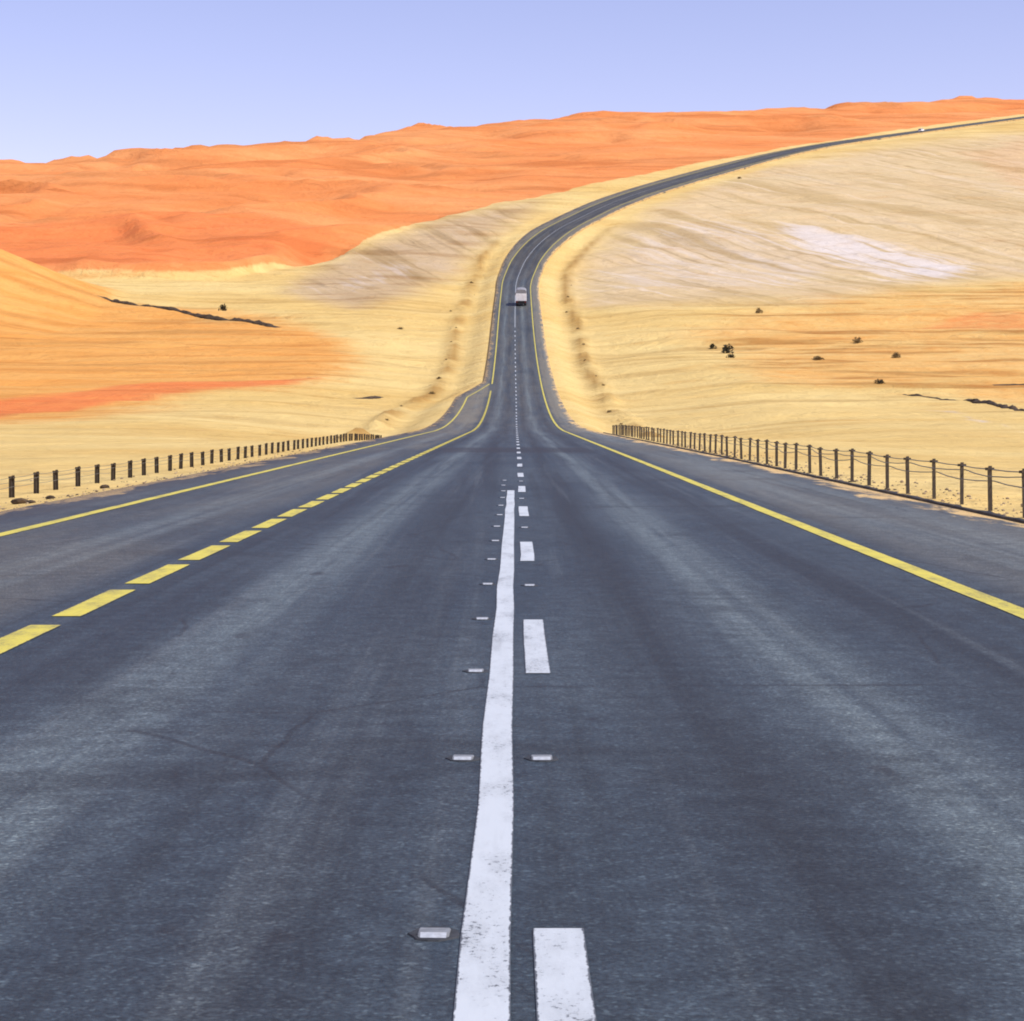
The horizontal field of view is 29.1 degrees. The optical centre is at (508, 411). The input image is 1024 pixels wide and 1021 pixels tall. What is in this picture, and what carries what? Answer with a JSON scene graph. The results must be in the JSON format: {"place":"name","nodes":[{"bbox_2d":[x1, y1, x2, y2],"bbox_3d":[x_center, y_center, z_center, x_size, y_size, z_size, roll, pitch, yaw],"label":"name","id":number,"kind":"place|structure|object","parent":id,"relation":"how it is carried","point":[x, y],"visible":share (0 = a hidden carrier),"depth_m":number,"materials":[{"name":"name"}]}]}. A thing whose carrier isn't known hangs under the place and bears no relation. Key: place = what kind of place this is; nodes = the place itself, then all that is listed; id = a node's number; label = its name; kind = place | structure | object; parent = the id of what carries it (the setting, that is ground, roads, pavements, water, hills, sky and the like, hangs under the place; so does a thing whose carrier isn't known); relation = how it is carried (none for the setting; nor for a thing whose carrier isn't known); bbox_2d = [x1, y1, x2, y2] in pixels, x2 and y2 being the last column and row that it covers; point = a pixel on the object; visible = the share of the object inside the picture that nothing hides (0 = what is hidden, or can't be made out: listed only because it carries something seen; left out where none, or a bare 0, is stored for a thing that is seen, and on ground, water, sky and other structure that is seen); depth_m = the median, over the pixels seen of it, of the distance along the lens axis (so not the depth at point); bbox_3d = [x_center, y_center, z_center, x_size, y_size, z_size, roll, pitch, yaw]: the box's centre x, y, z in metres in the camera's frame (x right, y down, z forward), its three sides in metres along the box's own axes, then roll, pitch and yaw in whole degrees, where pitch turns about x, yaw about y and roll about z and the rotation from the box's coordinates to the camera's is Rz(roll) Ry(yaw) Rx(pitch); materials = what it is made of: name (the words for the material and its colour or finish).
{"place":"outdoors","nodes":[
{"label":"outdoors","id":0,"kind":"place"},
{"bbox_2d":[0,249,132,332],"bbox_3d":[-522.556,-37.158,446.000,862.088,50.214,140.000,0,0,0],"label":"yellow dune","id":1,"kind":"structure","parent":0,"point":[34,296],"depth_m":453.27,"materials":[{"name":"sand"}]},
{"bbox_2d":[0,443,1021,516],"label":"gravel","id":2,"kind":"structure","parent":0,"point":[780,462],"depth_m":50.84,"materials":[{"name":"brown gravel"}]},
{"bbox_2d":[0,116,1023,1020],"bbox_3d":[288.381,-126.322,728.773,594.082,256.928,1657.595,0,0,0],"label":"road","id":3,"kind":"structure","parent":0,"point":[780,778],"depth_m":9.85,"materials":[{"name":"grey asphalt"}]},
{"bbox_2d":[0,391,490,653],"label":"dashed yellow line","id":4,"kind":"object","parent":3,"relation":"on","point":[17,637],"visible":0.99,"depth_m":19.33,"materials":[{"name":"paint"}]},
{"bbox_2d":[407,926,459,941],"bbox_3d":[-0.230,1.593,6.041,0.166,0.018,0.165,0,0,2],"label":"road stud","id":5,"kind":"object","parent":3,"relation":"on","point":[434,934],"visible":1,"depth_m":6.01,"materials":[{"name":"white plastic"}]},
{"bbox_2d":[445,755,479,761],"bbox_3d":[-0.212,1.593,9.101,0.166,0.018,0.165,0,0,3],"label":"road stud","id":6,"kind":"object","parent":3,"relation":"on","point":[461,758],"visible":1,"depth_m":9.06,"materials":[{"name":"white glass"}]},
{"bbox_2d":[462,669,488,672],"bbox_3d":[-0.204,1.593,12.161,0.166,0.018,0.165,0,0,1],"label":"road stud","id":7,"kind":"object","parent":3,"relation":"on","point":[475,671],"visible":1,"depth_m":12.12,"materials":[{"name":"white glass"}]},
{"bbox_2d":[472,617,491,619],"bbox_3d":[-0.205,1.593,15.221,0.166,0.018,0.165,0,0,0],"label":"road stud","id":8,"kind":"object","parent":3,"relation":"on","point":[481,618],"visible":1,"depth_m":15.18,"materials":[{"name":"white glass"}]},
{"bbox_2d":[453,490,514,1020],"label":"solid white line","id":9,"kind":"object","parent":3,"relation":"on","point":[483,988],"visible":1,"depth_m":7.23,"materials":[{"name":"paint"}]},
{"bbox_2d":[479,583,495,584],"bbox_3d":[-0.195,1.593,18.281,0.166,0.018,0.165,0,0,0],"label":"road stud","id":10,"kind":"object","parent":3,"relation":"on","point":[487,584],"visible":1,"depth_m":18.24,"materials":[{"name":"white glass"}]},
{"bbox_2d":[0,117,1023,618],"bbox_3d":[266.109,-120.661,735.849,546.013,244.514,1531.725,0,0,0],"label":"yellow edge lines","id":11,"kind":"structure","parent":3,"relation":"on","point":[972,593],"depth_m":28.39,"materials":[{"name":"paint"}]},
{"bbox_2d":[515,287,526,305],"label":"box lorry","id":12,"kind":"object","parent":3,"relation":"on","point":[521,295],"visible":1,"depth_m":466.69,"materials":[{"name":"white paint"}]},
{"bbox_2d":[521,584,537,586],"bbox_3d":[0.192,1.593,18.150,0.166,0.018,0.165,0,0,1],"label":"road stud","id":13,"kind":"object","parent":3,"relation":"on","point":[529,585],"visible":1,"depth_m":18.11,"materials":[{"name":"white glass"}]},
{"bbox_2d":[524,755,558,761],"bbox_3d":[0.150,1.593,9.100,0.166,0.018,0.165,0,0,-1],"label":"road stud","id":14,"kind":"object","parent":3,"relation":"on","point":[540,758],"visible":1,"depth_m":9.06,"materials":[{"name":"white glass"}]},
{"bbox_2d":[515,117,1021,1020],"bbox_3d":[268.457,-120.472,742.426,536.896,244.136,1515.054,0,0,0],"label":"dashed white line","id":15,"kind":"object","parent":3,"relation":"on","point":[563,987],"visible":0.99,"depth_m":5.75,"materials":[{"name":"paint"}]},
{"bbox_2d":[0,114,1023,518],"bbox_3d":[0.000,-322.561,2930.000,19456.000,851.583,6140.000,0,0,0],"label":"ground","id":16,"kind":"structure","parent":0,"point":[118,384],"depth_m":351.10,"materials":[{"name":"beige sand"}]},
{"bbox_2d":[10,498,26,503],"bbox_3d":[-10.277,1.891,41.466,0.441,0.170,0.250,0,0,25],"label":"stone","id":17,"kind":"object","parent":16,"relation":"on","point":[19,501],"visible":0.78,"depth_m":41.35,"materials":[{"name":"brown stone"}]},
{"bbox_2d":[100,484,108,488],"bbox_3d":[-10.202,1.907,49.979,0.179,0.136,0.343,0,0,27],"label":"stone","id":18,"kind":"object","parent":16,"relation":"on","point":[104,486],"visible":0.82,"depth_m":49.87,"materials":[{"name":"stone"}]},
{"bbox_2d":[97,295,277,327],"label":"stone ledge","id":19,"kind":"object","parent":16,"relation":"on","point":[218,318],"visible":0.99,"depth_m":444.48,"materials":[{"name":"stone"}]},
{"bbox_2d":[0,433,381,497],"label":"wire rope fence","id":20,"kind":"object","parent":16,"relation":"on","point":[12,486],"visible":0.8,"depth_m":67.97,"materials":[{"name":"metal"}]},
{"bbox_2d":[218,303,227,310],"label":"desert shrub","id":21,"kind":"object","parent":16,"relation":"on","point":[223,307],"visible":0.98,"depth_m":454.57,"materials":[{"name":"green plant"}]},
{"bbox_2d":[356,396,382,398],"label":"stone ledge","id":22,"kind":"object","parent":16,"relation":"on","point":[373,397],"visible":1,"depth_m":290.60,"materials":[{"name":"brown stone"}]},
{"bbox_2d":[721,344,733,352],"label":"desert shrub","id":23,"kind":"object","parent":16,"relation":"on","point":[726,349],"visible":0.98,"depth_m":372.90,"materials":[{"name":"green plant"}]},
{"bbox_2d":[603,432,1023,523],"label":"kerb","id":24,"kind":"structure","parent":16,"relation":"on","point":[990,514],"depth_m":39.55,"materials":[{"name":"grey concrete"}]},
{"bbox_2d":[811,356,823,359],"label":"desert shrub","id":25,"kind":"object","parent":16,"relation":"on","point":[817,358],"visible":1,"depth_m":351.79,"materials":[{"name":"brown plant"}]},
{"bbox_2d":[612,425,1023,517],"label":"wire rope fence","id":26,"kind":"object","parent":16,"relation":"on","point":[989,469],"visible":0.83,"depth_m":50.53,"materials":[{"name":"metal"}]},
{"bbox_2d":[852,337,862,342],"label":"desert shrub","id":27,"kind":"object","parent":16,"relation":"on","point":[856,340],"visible":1,"depth_m":387.74,"materials":[{"name":"brown plant"}]},
{"bbox_2d":[873,379,883,383],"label":"desert shrub","id":28,"kind":"object","parent":16,"relation":"on","point":[881,381],"visible":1,"depth_m":300.91,"materials":[{"name":"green plant"}]},
{"bbox_2d":[892,352,900,357],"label":"desert shrub","id":29,"kind":"object","parent":16,"relation":"on","point":[895,355],"visible":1,"depth_m":361.55,"materials":[{"name":"brown plant"}]},
{"bbox_2d":[902,394,1023,410],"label":"stone ledge","id":30,"kind":"object","parent":16,"relation":"on","point":[993,403],"visible":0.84,"depth_m":255.27,"materials":[{"name":"brown stone"}]},
{"bbox_2d":[0,96,1023,275],"bbox_3d":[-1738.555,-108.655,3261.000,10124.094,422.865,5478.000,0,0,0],"label":"red dunes","id":31,"kind":"structure","parent":0,"point":[204,209],"depth_m":816.18,"materials":[{"name":"sand"}]},
{"bbox_2d":[0,0,1023,162],"label":"sky","id":32,"kind":"structure","parent":0,"point":[95,78],"materials":[{"name":"blue"}]},
{"bbox_2d":[576,134,1023,306],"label":"pale hill","id":33,"kind":"structure","parent":0,"point":[944,212],"depth_m":646.43,"materials":[{"name":"beige sand"}]},
{"bbox_2d":[992,384,1023,385],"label":"stone ledge","id":34,"kind":"object","parent":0,"point":[1007,384],"visible":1,"depth_m":300.73,"materials":[{"name":"brown stone"}]}
]}

